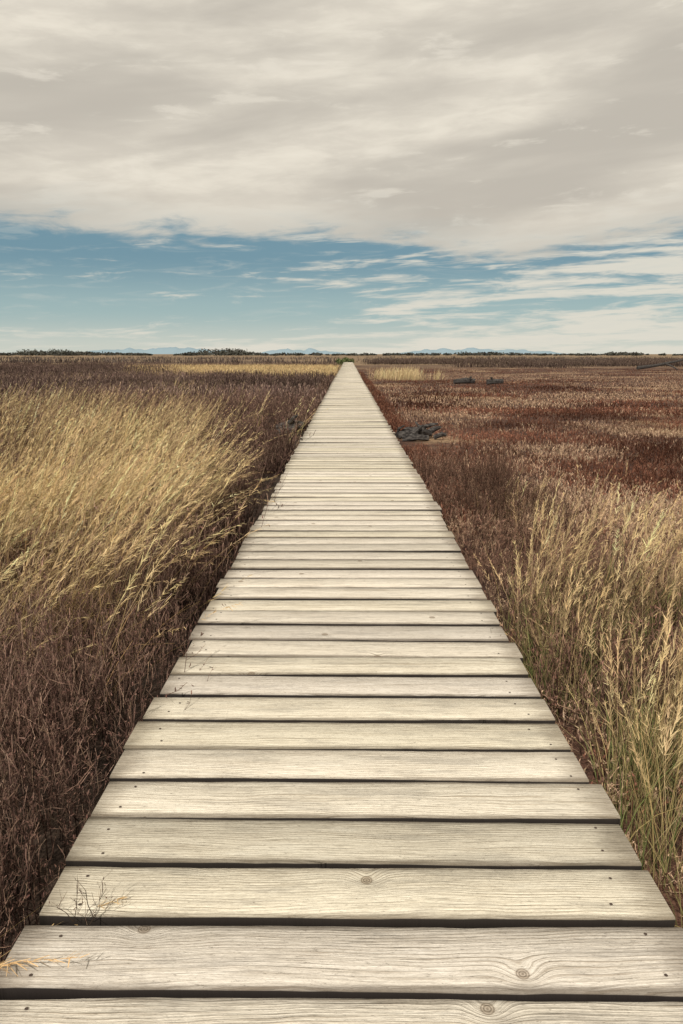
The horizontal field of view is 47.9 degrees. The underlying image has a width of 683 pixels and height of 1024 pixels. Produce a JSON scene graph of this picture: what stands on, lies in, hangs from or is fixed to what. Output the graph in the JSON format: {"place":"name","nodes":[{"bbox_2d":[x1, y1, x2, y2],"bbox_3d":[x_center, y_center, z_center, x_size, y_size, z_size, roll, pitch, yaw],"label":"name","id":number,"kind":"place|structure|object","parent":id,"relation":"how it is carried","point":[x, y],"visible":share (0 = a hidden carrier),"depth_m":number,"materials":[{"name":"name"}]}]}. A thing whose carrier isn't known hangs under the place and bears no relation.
{"place":"outdoors","nodes":[
{"label":"outdoors","id":0,"kind":"place"},
{"bbox_2d":[87,347,226,353],"bbox_3d":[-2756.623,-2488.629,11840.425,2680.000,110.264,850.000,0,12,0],"label":"distant hills","id":1,"kind":"structure","parent":0,"point":[169,350],"depth_m":11667.26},
{"bbox_2d":[262,348,346,353],"bbox_3d":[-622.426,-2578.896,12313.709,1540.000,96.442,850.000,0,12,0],"label":"distant hills","id":2,"kind":"structure","parent":0,"point":[306,351],"depth_m":12138.78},
{"bbox_2d":[0,354,682,961],"bbox_3d":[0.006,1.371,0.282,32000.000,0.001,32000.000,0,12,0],"label":"ground","id":3,"kind":"structure","parent":0,"point":[56,854],"depth_m":5.34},
{"bbox_2d":[276,415,304,434],"bbox_3d":[-0.912,-1.485,13.104,0.508,0.362,0.436,3,12,12],"label":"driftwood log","id":4,"kind":"object","parent":3,"relation":"on","point":[292,422],"visible":0.6,"depth_m":13.12,"materials":[{"name":"grey wood"}]},
{"bbox_2d":[0,362,682,1023],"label":"boardwalk","id":5,"kind":"structure","parent":3,"relation":"on","point":[350,784],"depth_m":1.74,"materials":[{"name":"beige wood"}]},
{"bbox_2d":[0,355,682,964],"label":"heath shrubs","id":6,"kind":"object","parent":3,"relation":"on","point":[26,691],"visible":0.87,"depth_m":4.05,"materials":[{"name":"brown plant"}]},
{"bbox_2d":[0,363,682,975],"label":"dry grass","id":7,"kind":"structure","parent":3,"relation":"on","point":[120,459],"depth_m":3.80,"materials":[{"name":"beige plant"}]},
{"bbox_2d":[0,348,682,355],"bbox_3d":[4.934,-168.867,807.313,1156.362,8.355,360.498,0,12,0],"label":"distant tree line","id":8,"kind":"object","parent":3,"relation":"on","point":[238,352],"visible":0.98,"depth_m":692.40,"materials":[{"name":"plant"}]},
{"bbox_2d":[335,357,354,364],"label":"green bush","id":9,"kind":"object","parent":3,"relation":"on","point":[345,359],"visible":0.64,"depth_m":103.72,"materials":[{"name":"green plant"}]},
{"bbox_2d":[395,422,446,440],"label":"driftwood branches","id":10,"kind":"object","parent":3,"relation":"on","point":[420,432],"visible":0.98,"depth_m":12.81,"materials":[{"name":"grey wood"}]},
{"bbox_2d":[453,376,474,383],"bbox_3d":[5.525,-5.928,34.496,0.990,0.363,0.346,0,12,0],"label":"driftwood log","id":11,"kind":"object","parent":3,"relation":"on","point":[465,380],"visible":1,"depth_m":34.44,"materials":[{"name":"grey wood"}]},
{"bbox_2d":[486,377,503,384],"bbox_3d":[6.699,-5.727,33.503,0.721,0.354,0.262,-1,12,-5],"label":"driftwood log","id":12,"kind":"object","parent":3,"relation":"on","point":[493,381],"visible":1,"depth_m":33.44,"materials":[{"name":"grey wood"}]},
{"bbox_2d":[358,368,682,916],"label":"saltmarsh groundcover","id":13,"kind":"object","parent":3,"relation":"on","point":[393,420],"visible":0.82,"depth_m":10.93,"materials":[{"name":"brown plant"}]},
{"bbox_2d":[636,359,682,369],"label":"driftwood log","id":14,"kind":"object","parent":3,"relation":"on","point":[653,365],"visible":0.89,"depth_m":68.60,"materials":[{"name":"grey wood"}]},
{"bbox_2d":[0,0,682,353],"label":"sky","id":15,"kind":"structure","parent":0,"point":[344,176],"materials":[{"name":"grey"}]},
{"bbox_2d":[403,348,562,353],"bbox_3d":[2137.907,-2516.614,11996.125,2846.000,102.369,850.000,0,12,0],"label":"distant hills","id":16,"kind":"structure","parent":0,"point":[468,350],"depth_m":11824.77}
]}

